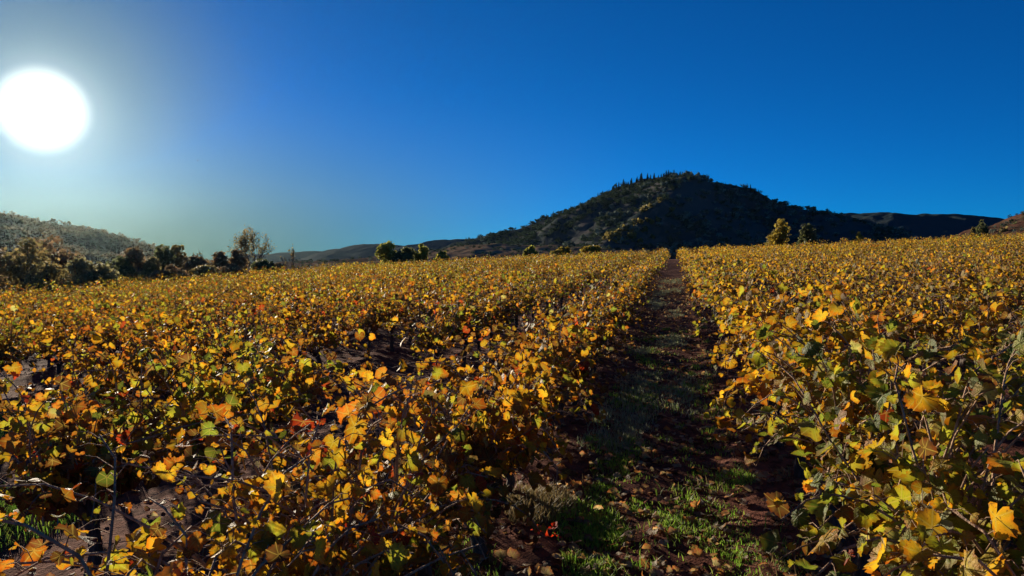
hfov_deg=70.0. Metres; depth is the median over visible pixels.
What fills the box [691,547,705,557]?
fallen leaf
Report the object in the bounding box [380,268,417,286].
grapevine
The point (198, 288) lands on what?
grapevine
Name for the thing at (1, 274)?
bushy tree
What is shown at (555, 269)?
grapevine
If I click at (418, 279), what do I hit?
grapevine
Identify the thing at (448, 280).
grapevine
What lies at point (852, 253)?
grapevine
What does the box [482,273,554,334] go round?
grapevine
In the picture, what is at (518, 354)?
grapevine
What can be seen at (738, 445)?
fallen leaf
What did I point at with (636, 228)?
bush
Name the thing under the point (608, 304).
grapevine
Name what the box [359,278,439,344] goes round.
grapevine
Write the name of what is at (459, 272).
grapevine
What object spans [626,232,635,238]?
bush
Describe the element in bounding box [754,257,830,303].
grapevine
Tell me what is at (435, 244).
blue ridge
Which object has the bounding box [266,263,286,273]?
bush
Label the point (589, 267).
grapevine
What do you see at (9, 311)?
grapevine
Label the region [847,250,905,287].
grapevine
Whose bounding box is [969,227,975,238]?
autumn tree
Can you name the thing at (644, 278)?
grapevine
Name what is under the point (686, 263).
grapevine
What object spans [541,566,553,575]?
fallen leaf
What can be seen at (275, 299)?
grapevine
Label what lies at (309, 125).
sky
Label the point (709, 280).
grapevine
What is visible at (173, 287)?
grapevine
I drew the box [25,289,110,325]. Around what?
grapevine
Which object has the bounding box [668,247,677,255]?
bush
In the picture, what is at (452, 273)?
grapevine
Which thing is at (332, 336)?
grapevine
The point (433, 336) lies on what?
grapevine
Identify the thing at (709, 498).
fallen leaf
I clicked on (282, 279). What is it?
grapevine
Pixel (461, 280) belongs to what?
grapevine
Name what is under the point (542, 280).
grapevine
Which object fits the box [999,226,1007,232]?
bush
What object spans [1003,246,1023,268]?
grapevine
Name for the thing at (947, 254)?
grapevine
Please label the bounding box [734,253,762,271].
grapevine
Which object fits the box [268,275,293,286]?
grapevine
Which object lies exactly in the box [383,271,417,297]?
grapevine
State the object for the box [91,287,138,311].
grapevine
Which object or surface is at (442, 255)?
bush
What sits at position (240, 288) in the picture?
grapevine
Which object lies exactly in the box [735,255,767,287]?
grapevine
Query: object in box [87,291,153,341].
grapevine
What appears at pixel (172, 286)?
grapevine
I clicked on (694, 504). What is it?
fallen leaf
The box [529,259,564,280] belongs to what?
grapevine
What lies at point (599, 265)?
grapevine
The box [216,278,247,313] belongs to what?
grapevine
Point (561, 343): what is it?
grapevine
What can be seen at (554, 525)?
red leaf
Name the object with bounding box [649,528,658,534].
fallen leaf
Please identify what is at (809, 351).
grapevine
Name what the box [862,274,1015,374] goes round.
grapevine
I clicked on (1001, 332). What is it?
grapevine
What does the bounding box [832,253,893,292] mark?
grapevine
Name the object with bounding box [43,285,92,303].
grapevine
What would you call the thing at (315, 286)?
grapevine
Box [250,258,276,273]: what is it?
bush
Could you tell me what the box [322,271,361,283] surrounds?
grapevine
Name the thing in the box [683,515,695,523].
fallen leaf
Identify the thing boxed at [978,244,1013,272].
grapevine
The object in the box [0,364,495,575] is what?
grapevine
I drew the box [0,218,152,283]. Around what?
hazy ridge
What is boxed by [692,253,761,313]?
grapevine
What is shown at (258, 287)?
grapevine
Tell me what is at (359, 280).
grapevine
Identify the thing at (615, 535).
grass
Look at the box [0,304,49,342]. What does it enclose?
grapevine
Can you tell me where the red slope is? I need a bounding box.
[946,213,1023,238]
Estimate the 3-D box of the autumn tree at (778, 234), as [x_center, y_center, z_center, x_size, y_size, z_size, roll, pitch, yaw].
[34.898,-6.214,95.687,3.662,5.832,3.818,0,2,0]
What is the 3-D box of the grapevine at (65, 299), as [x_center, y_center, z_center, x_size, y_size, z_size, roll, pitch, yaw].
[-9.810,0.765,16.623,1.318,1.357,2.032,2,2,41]
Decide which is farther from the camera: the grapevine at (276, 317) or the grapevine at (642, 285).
the grapevine at (642, 285)
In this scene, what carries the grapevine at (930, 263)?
on the ground at (754, 507)
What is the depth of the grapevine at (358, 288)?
21.79 m
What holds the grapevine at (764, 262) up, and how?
on the ground at (754, 507)
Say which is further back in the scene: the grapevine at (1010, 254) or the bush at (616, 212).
the bush at (616, 212)
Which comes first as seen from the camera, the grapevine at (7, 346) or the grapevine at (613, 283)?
the grapevine at (7, 346)
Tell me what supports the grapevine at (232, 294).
on the ground at (754, 507)
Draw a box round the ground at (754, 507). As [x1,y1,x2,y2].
[0,249,1023,575]
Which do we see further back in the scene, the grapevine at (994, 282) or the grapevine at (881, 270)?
the grapevine at (881, 270)
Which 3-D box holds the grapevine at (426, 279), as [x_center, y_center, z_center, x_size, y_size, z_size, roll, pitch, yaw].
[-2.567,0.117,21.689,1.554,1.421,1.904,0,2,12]
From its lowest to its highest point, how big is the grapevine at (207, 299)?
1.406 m
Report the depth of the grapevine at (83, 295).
21.70 m
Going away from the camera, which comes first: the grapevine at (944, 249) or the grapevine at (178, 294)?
the grapevine at (178, 294)
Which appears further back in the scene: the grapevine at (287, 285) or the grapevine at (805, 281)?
the grapevine at (287, 285)
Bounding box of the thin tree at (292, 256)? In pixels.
[288,244,295,267]
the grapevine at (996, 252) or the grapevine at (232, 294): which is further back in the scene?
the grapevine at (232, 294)
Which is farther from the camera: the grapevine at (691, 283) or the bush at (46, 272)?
the bush at (46, 272)
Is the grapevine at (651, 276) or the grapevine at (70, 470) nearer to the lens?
the grapevine at (70, 470)
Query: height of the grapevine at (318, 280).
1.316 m
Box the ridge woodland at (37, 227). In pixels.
[0,211,213,265]
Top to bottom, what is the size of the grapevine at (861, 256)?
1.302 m
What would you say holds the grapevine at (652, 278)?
on the ground at (754, 507)
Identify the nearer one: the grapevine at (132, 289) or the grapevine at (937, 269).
the grapevine at (937, 269)
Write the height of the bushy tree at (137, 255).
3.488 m
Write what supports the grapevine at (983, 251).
on the ground at (754, 507)
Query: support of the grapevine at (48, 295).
on the ground at (754, 507)
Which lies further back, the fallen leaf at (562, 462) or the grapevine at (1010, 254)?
the grapevine at (1010, 254)
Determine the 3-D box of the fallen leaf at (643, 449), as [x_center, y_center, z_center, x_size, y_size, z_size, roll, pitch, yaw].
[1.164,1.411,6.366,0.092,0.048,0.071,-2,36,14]
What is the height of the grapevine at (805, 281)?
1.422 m
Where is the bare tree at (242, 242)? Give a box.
[225,225,276,268]
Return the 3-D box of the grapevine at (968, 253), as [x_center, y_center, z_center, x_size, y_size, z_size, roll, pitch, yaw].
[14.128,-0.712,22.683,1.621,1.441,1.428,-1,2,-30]
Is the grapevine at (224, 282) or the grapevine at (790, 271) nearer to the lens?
the grapevine at (790, 271)
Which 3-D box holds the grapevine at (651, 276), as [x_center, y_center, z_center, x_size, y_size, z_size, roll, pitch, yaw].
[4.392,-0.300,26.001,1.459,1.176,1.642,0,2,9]
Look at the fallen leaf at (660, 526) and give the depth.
4.63 m
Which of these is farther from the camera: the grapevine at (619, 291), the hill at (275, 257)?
the hill at (275, 257)
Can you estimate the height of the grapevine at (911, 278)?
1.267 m
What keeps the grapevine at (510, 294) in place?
on the ground at (754, 507)
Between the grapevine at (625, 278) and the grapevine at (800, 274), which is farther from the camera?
the grapevine at (625, 278)
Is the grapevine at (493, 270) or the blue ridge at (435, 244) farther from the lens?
the blue ridge at (435, 244)
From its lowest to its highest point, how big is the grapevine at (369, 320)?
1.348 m
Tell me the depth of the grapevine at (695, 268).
21.95 m
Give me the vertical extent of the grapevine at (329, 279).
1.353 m
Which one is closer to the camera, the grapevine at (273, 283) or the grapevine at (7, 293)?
the grapevine at (273, 283)
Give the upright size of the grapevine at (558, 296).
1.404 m
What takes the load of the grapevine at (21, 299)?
on the ground at (754, 507)
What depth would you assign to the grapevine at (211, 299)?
14.77 m
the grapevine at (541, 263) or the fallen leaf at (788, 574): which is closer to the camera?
the fallen leaf at (788, 574)
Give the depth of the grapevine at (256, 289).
23.20 m
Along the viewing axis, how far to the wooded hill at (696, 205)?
564.82 m
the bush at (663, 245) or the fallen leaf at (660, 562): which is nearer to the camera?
the fallen leaf at (660, 562)
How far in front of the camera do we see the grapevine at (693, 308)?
13.99 m
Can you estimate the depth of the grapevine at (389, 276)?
29.07 m
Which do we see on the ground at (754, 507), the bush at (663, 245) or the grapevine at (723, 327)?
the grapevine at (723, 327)
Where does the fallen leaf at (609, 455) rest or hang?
on the ground at (754, 507)
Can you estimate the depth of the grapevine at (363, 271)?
31.02 m
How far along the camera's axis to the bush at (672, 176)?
634.37 m
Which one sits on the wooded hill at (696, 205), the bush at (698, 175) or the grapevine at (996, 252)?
the bush at (698, 175)
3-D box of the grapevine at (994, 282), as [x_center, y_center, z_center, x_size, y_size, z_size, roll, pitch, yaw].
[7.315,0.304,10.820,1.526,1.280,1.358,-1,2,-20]
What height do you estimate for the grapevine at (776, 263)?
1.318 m
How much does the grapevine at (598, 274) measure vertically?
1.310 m
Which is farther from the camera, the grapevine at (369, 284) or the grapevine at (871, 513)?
the grapevine at (369, 284)
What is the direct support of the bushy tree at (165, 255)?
on the ground at (754, 507)
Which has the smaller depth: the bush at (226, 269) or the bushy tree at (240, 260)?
the bush at (226, 269)
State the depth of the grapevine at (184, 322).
7.51 m
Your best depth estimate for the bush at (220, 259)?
61.60 m
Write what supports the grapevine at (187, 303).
on the ground at (754, 507)
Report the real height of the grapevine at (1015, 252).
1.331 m
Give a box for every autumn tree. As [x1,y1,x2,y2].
[764,218,791,248]
[794,223,819,247]
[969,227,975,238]
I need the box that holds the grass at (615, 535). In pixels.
[0,325,811,575]
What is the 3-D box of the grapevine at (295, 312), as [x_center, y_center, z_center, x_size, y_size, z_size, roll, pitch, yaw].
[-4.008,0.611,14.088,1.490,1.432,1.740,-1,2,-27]
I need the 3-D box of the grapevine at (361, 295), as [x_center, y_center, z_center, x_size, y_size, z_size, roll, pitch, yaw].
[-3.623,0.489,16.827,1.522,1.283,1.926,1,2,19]
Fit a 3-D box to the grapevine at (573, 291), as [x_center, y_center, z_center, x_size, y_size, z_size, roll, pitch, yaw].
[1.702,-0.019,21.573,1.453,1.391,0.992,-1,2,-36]
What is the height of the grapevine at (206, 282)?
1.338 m
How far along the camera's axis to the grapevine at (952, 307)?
7.57 m
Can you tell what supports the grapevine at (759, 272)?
on the ground at (754, 507)
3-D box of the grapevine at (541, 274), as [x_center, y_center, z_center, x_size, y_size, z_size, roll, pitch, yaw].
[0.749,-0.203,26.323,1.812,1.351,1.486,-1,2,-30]
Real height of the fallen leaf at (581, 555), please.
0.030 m
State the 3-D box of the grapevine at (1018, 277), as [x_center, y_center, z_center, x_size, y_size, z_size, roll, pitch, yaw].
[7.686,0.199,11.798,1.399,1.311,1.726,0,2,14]
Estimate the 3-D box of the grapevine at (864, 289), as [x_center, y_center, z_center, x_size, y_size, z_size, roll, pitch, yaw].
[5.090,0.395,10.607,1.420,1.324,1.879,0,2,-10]
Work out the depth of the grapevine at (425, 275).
27.36 m
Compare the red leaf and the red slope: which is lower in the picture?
the red leaf
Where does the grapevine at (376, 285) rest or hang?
on the ground at (754, 507)
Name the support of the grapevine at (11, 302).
on the ground at (754, 507)
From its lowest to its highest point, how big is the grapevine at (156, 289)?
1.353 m
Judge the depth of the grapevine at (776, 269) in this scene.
21.25 m
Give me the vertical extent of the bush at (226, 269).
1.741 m
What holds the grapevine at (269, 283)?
on the ground at (754, 507)
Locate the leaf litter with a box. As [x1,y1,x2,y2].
[0,276,1017,575]
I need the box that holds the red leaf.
[549,521,556,528]
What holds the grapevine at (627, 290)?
on the ground at (754, 507)
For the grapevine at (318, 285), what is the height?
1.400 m
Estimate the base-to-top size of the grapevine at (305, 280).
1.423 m
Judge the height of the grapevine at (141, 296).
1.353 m
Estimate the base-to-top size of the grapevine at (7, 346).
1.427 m
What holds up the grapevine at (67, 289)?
on the ground at (754, 507)
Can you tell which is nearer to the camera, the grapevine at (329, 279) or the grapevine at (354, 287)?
the grapevine at (354, 287)
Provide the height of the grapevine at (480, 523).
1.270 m
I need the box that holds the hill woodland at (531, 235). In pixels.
[449,173,921,256]
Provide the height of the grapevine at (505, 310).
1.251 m
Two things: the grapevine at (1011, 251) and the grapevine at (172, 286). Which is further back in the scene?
the grapevine at (172, 286)
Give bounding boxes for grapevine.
[0,288,41,315]
[0,291,27,307]
[0,293,29,316]
[0,297,42,318]
[0,301,28,331]
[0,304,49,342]
[0,305,79,375]
[0,358,299,575]
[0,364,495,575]
[0,426,417,575]
[1,304,118,388]
[5,316,219,438]
[8,290,68,320]
[17,291,78,315]
[17,300,111,369]
[23,291,63,307]
[24,296,92,334]
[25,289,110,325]
[28,292,123,340]
[39,310,252,421]
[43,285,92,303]
[44,296,172,365]
[52,286,103,306]
[53,297,131,356]
[61,283,128,300]
[64,286,111,312]
[67,328,324,517]
[79,290,126,314]
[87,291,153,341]
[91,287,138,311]
[95,308,234,366]
[96,289,131,312]
[100,298,164,350]
[102,296,196,345]
[110,283,153,305]
[119,282,166,302]
[120,287,181,318]
[128,288,201,322]
[130,367,546,575]
[131,308,249,351]
[133,283,183,293]
[136,282,200,325]
[139,282,184,302]
[141,285,179,306]
[143,283,200,324]
[151,282,230,316]
[156,282,184,297]
[156,283,189,296]
[158,289,235,335]
[160,329,383,469]
[170,307,292,373]
[171,284,207,298]
[182,280,238,303]
[182,283,244,317]
[183,279,208,293]
[186,293,251,343]
[189,283,241,304]
[193,277,226,296]
[194,295,287,358]
[205,278,240,294]
[206,286,270,340]
[206,287,313,352]
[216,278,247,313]
[218,282,264,308]
[221,277,260,300]
[223,281,286,307]
[225,279,265,297]
[228,301,337,381]
[230,277,306,307]
[232,281,276,303]
[249,274,275,290]
[249,278,293,314]
[250,291,372,373]
[262,284,341,351]
[262,286,329,329]
[263,274,296,306]
[266,274,321,301]
[268,274,301,291]
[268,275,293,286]
[282,280,339,312]
[291,272,318,291]
[293,278,357,323]
[295,287,359,334]
[301,277,334,316]
[301,281,369,330]
[309,272,345,290]
[310,274,370,317]
[311,276,339,297]
[313,285,414,358]
[316,343,592,556]
[319,272,362,300]
[319,281,385,317]
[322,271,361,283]
[331,336,588,493]
[339,275,382,310]
[340,271,385,290]
[346,285,433,350]
[347,273,394,291]
[349,270,374,293]
[350,278,401,327]
[355,270,396,291]
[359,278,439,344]
[364,275,420,307]
[371,269,398,287]
[373,273,406,292]
[375,283,498,382]
[380,268,402,281]
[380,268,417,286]
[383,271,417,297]
[393,274,438,311]
[402,270,438,285]
[403,273,443,300]
[405,272,480,316]
[406,270,431,302]
[407,268,452,309]
[418,269,458,289]
[419,266,454,286]
[420,284,507,367]
[426,273,485,322]
[430,321,618,455]
[432,267,459,283]
[433,288,529,359]
[438,271,463,292]
[441,273,499,299]
[442,267,461,280]
[446,267,472,276]
[447,278,538,351]
[451,276,506,299]
[452,268,485,285]
[461,267,492,286]
[469,311,599,426]
[471,276,546,341]
[473,264,498,285]
[474,268,523,288]
[481,267,524,295]
[482,263,507,277]
[482,263,516,274]
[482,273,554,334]
[494,265,536,292]
[501,271,572,320]
[514,287,627,405]
[515,271,579,315]
[516,297,634,386]
[517,264,553,281]
[521,294,632,373]
[522,265,544,291]
[525,263,553,284]
[527,266,579,313]
[528,268,575,321]
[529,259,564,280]
[537,267,586,308]
[540,262,562,274]
[545,289,629,360]
[552,264,585,296]
[557,284,642,351]
[559,266,591,294]
[562,263,593,287]
[566,260,606,292]
[566,263,600,299]
[568,260,602,297]
[572,263,606,291]
[575,280,643,343]
[577,281,644,333]
[579,261,610,285]
[581,274,643,325]
[582,259,615,287]
[585,274,651,323]
[588,260,608,290]
[592,260,616,285]
[595,271,651,295]
[598,277,644,319]
[601,269,646,306]
[602,270,642,306]
[607,268,656,306]
[614,265,656,296]
[615,264,653,291]
[617,267,655,298]
[619,264,654,290]
[620,261,657,289]
[624,258,662,287]
[627,261,661,280]
[682,251,720,300]
[683,252,716,276]
[684,250,727,281]
[684,254,723,282]
[684,254,726,282]
[685,260,749,298]
[685,264,769,338]
[687,251,724,274]
[687,256,735,305]
[690,264,767,315]
[691,263,777,339]
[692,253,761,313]
[692,259,811,365]
[694,256,742,308]
[703,274,814,372]
[703,295,1023,542]
[706,288,855,416]
[707,273,846,378]
[713,283,863,447]
[719,289,938,478]
[727,293,1023,575]
[734,250,779,284]
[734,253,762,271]
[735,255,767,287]
[741,254,783,291]
[743,263,773,291]
[744,253,778,289]
[747,330,1023,575]
[749,256,787,296]
[752,255,807,296]
[752,257,809,295]
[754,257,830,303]
[758,257,803,283]
[765,263,826,292]
[768,258,836,301]
[777,257,857,302]
[779,257,872,304]
[783,251,816,268]
[784,249,819,267]
[787,252,832,273]
[789,259,886,322]
[798,249,842,272]
[799,264,888,308]
[800,250,850,274]
[813,251,846,273]
[814,268,917,337]
[816,252,855,271]
[826,271,955,325]
[829,255,867,274]
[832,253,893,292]
[835,253,878,279]
[838,247,880,264]
[841,246,863,264]
[843,277,958,367]
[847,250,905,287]
[854,248,909,284]
[856,258,914,289]
[856,458,1023,575]
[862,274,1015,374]
[869,257,943,299]
[875,247,921,268]
[879,249,935,273]
[881,271,1023,396]
[886,287,1023,419]
[888,250,956,278]
[890,260,959,311]
[897,262,982,312]
[899,247,954,278]
[901,244,934,263]
[906,249,971,284]
[914,245,953,266]
[915,259,1009,315]
[927,245,977,273]
[931,260,1023,310]
[932,247,979,276]
[938,248,1022,283]
[948,243,991,271]
[954,266,1023,334]
[960,246,1005,269]
[961,300,1023,377]
[964,252,1023,292]
[967,242,1023,273]
[972,243,1010,260]
[975,247,1023,292]
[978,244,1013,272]
[982,244,1023,260]
[987,251,1023,301]
[990,259,1023,283]
[992,281,1023,312]
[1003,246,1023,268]
[1004,243,1023,260]
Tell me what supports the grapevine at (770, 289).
on the ground at (754, 507)
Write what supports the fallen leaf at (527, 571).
on the ground at (754, 507)
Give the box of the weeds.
[573,278,715,455]
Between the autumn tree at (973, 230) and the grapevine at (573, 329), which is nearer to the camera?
the grapevine at (573, 329)
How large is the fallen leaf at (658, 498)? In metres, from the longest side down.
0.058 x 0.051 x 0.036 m
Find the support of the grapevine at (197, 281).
on the ground at (754, 507)
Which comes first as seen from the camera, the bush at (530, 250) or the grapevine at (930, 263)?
the grapevine at (930, 263)
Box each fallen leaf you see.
[512,571,524,575]
[523,566,532,575]
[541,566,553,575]
[556,460,565,465]
[556,463,564,470]
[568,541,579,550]
[570,479,580,487]
[573,490,582,497]
[577,553,585,558]
[604,453,613,457]
[613,472,621,477]
[625,529,636,537]
[632,487,643,493]
[638,508,650,513]
[640,446,650,452]
[642,451,650,458]
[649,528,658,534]
[653,524,664,531]
[656,494,662,501]
[657,559,666,565]
[659,496,671,501]
[661,456,668,461]
[666,565,674,575]
[672,565,683,574]
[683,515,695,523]
[690,500,699,509]
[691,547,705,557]
[704,495,712,502]
[707,538,718,545]
[714,523,725,530]
[716,568,723,575]
[723,528,731,532]
[735,442,746,450]
[766,511,775,517]
[783,572,795,575]
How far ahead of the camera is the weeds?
8.32 m
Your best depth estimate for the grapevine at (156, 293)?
16.14 m
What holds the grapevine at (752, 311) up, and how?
on the ground at (754, 507)
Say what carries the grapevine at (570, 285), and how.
on the ground at (754, 507)
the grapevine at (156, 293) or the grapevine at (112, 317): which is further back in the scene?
the grapevine at (156, 293)
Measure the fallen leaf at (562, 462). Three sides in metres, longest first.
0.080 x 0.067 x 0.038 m
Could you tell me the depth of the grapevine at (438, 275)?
28.52 m
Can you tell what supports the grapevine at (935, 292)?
on the ground at (754, 507)
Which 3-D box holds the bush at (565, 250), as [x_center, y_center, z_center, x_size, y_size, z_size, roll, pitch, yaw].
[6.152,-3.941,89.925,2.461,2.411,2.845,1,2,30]
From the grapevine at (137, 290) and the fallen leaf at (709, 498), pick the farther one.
the grapevine at (137, 290)
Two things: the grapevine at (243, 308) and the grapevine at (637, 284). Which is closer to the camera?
the grapevine at (243, 308)
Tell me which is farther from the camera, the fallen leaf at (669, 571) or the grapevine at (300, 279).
the grapevine at (300, 279)
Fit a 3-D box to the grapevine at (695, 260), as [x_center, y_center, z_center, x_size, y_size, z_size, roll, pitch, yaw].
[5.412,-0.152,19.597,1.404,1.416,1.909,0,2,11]
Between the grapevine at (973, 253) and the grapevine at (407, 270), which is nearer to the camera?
the grapevine at (973, 253)
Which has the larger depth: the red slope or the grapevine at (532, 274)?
the red slope
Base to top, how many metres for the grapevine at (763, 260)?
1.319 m
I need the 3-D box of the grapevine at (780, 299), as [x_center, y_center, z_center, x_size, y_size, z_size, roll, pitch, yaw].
[2.419,0.691,6.001,1.287,1.457,1.551,1,2,28]
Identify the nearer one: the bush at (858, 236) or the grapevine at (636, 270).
the grapevine at (636, 270)
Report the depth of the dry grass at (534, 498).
5.08 m
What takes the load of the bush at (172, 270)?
on the ground at (754, 507)
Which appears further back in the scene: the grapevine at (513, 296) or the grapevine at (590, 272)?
the grapevine at (590, 272)
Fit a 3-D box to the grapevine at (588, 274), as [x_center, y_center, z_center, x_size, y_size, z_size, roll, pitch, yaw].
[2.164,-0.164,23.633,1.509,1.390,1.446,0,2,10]
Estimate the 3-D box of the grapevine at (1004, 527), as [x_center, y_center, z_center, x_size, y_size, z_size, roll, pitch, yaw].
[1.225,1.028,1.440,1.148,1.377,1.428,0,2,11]
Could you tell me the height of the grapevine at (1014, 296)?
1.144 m
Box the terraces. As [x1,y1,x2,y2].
[247,243,650,272]
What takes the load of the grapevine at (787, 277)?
on the ground at (754, 507)
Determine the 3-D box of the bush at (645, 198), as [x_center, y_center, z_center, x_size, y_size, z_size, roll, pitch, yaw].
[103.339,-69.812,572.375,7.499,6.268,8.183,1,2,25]
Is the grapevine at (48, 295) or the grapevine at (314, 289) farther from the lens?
the grapevine at (48, 295)
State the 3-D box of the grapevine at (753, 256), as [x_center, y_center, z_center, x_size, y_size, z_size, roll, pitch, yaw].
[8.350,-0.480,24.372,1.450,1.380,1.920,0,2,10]
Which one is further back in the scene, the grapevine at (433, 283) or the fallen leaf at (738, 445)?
the grapevine at (433, 283)
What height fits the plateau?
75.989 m
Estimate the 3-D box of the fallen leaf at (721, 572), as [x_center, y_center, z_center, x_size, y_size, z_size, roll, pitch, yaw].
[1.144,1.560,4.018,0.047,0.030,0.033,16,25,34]
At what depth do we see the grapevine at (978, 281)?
12.70 m
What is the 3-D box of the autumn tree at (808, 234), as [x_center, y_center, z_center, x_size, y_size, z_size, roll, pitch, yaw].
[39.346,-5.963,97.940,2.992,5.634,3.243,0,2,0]
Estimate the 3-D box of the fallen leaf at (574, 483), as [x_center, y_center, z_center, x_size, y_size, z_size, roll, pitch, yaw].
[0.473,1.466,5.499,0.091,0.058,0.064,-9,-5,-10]
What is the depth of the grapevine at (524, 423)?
3.97 m
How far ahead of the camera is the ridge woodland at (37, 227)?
343.49 m
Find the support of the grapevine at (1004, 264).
on the ground at (754, 507)
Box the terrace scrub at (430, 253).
[294,242,629,269]
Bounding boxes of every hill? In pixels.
[228,251,321,263]
[295,244,402,260]
[432,176,922,258]
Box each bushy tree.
[0,236,59,298]
[0,247,14,293]
[26,233,86,280]
[121,247,146,281]
[153,244,175,269]
[169,244,186,269]
[229,248,249,270]
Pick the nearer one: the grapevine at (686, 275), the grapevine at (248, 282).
the grapevine at (686, 275)
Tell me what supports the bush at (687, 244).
on the wooded hill at (696, 205)
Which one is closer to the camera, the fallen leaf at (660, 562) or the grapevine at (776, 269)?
the fallen leaf at (660, 562)
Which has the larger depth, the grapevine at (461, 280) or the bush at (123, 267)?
the bush at (123, 267)
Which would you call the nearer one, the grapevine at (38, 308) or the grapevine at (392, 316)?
the grapevine at (392, 316)
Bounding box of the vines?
[0,231,1023,348]
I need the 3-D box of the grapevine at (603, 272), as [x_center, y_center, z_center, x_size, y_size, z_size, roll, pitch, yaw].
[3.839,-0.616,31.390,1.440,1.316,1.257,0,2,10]
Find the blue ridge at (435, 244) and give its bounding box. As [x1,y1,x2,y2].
[393,238,474,251]
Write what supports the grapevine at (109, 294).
on the ground at (754, 507)
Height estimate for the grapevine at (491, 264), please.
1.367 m
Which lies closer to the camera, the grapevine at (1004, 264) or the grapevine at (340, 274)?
the grapevine at (1004, 264)
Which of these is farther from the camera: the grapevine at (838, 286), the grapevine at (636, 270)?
the grapevine at (636, 270)
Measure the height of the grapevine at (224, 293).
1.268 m
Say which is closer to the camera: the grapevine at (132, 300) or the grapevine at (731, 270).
the grapevine at (731, 270)
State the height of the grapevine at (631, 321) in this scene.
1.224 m
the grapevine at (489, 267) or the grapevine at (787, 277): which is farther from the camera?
the grapevine at (489, 267)
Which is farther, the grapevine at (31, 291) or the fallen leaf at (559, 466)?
the grapevine at (31, 291)
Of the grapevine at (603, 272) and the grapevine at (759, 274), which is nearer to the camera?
the grapevine at (759, 274)
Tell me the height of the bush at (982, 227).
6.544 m
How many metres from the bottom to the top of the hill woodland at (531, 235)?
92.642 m
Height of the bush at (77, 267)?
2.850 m
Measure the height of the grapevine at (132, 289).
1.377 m
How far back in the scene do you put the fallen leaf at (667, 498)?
5.17 m
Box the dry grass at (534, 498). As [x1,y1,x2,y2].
[161,340,816,575]
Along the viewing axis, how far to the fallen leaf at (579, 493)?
5.32 m
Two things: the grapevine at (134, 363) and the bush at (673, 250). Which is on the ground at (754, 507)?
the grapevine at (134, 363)
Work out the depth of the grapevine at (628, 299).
14.06 m
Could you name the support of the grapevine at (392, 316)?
on the ground at (754, 507)
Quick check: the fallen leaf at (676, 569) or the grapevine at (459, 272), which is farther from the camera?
the grapevine at (459, 272)
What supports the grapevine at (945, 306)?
on the ground at (754, 507)
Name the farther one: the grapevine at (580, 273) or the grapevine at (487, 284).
the grapevine at (580, 273)
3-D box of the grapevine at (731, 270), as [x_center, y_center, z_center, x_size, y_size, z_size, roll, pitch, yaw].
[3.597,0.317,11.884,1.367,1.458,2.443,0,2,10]
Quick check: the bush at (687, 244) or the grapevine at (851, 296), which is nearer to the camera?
the grapevine at (851, 296)
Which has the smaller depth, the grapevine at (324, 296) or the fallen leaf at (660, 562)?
the fallen leaf at (660, 562)
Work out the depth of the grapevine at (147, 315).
13.15 m
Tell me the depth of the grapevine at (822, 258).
22.94 m
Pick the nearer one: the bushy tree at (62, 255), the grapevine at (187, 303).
the grapevine at (187, 303)
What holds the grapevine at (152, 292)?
on the ground at (754, 507)
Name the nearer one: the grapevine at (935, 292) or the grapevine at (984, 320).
the grapevine at (984, 320)
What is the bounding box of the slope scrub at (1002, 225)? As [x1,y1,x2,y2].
[960,211,1023,238]
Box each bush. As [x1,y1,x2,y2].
[12,260,82,293]
[63,255,95,282]
[78,261,120,287]
[102,255,138,283]
[137,257,161,280]
[147,263,191,283]
[182,255,208,272]
[186,265,221,279]
[209,250,230,268]
[216,264,246,279]
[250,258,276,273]
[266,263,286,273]
[374,241,396,264]
[390,246,415,264]
[413,243,428,264]
[433,250,449,261]
[523,245,538,257]
[550,246,570,257]
[562,241,574,245]
[577,244,601,255]
[613,210,619,215]
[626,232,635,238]
[628,225,639,232]
[639,195,648,201]
[656,243,668,249]
[660,181,667,186]
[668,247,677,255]
[669,173,679,178]
[685,241,691,247]
[695,172,702,179]
[697,240,712,245]
[851,231,863,243]
[975,220,990,237]
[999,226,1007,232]
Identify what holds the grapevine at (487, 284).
on the ground at (754, 507)
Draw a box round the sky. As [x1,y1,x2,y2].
[0,0,1023,259]
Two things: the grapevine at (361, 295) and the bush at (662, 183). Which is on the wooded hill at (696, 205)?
the bush at (662, 183)
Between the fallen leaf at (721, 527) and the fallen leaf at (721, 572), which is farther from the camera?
the fallen leaf at (721, 527)
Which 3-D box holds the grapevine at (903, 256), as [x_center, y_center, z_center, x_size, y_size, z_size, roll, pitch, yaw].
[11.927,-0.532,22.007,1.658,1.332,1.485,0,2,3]
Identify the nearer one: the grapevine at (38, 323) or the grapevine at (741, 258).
the grapevine at (38, 323)
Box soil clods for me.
[1,328,1013,575]
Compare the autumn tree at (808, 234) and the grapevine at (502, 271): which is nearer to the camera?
the grapevine at (502, 271)
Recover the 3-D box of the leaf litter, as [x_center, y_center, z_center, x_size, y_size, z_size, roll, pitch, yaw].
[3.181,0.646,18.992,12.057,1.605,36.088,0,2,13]
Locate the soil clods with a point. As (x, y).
(569, 568)
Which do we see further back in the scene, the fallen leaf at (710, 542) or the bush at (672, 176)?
the bush at (672, 176)
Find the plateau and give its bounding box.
[839,212,1003,239]
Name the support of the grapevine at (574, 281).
on the ground at (754, 507)
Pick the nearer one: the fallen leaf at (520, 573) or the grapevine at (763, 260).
the fallen leaf at (520, 573)
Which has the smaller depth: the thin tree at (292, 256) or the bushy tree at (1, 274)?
the bushy tree at (1, 274)
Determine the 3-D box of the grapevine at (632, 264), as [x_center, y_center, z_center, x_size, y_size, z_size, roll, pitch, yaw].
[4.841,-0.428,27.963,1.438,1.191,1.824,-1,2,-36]
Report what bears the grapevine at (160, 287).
on the ground at (754, 507)
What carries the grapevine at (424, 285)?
on the ground at (754, 507)
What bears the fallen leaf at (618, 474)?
on the ground at (754, 507)
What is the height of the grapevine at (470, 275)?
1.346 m
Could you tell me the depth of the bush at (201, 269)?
54.20 m

